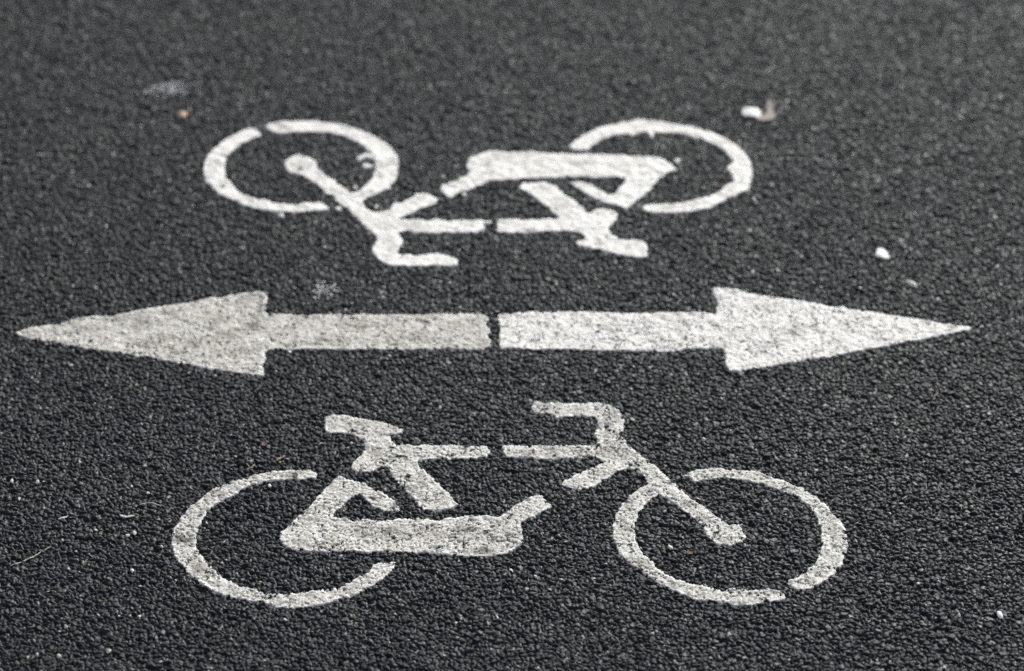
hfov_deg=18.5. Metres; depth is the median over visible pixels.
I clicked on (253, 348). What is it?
direction arrow
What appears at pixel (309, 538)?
bicycle symbol
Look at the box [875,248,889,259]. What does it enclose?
pebble
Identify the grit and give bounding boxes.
[130,81,201,97]
[293,274,338,299]
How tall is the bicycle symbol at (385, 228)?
0.015 m
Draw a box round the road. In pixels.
[0,0,1023,670]
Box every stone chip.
[177,111,186,117]
[742,108,760,117]
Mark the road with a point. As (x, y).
(864, 144)
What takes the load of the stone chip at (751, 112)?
on the road
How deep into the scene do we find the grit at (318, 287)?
5.17 m
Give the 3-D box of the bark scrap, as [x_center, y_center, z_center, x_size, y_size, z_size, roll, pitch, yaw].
[0.468,-0.408,5.721,0.034,0.005,0.085,12,33,19]
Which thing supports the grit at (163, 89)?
on the road
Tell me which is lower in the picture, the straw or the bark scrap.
the straw
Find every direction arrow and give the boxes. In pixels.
[15,291,491,376]
[498,287,971,371]
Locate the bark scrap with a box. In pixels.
[755,99,775,120]
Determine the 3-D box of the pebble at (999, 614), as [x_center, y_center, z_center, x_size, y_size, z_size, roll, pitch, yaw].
[0.681,0.389,4.398,0.008,0.004,0.018,-3,31,-5]
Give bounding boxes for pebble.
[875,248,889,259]
[906,280,916,287]
[997,611,1002,618]
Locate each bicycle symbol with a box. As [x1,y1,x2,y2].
[171,401,847,608]
[203,119,753,267]
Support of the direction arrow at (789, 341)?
on the road
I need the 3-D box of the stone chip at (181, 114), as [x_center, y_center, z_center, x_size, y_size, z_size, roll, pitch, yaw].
[-0.597,-0.401,5.707,0.019,0.006,0.023,-6,32,-10]
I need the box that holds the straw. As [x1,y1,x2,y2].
[11,546,50,565]
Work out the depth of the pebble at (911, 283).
5.19 m

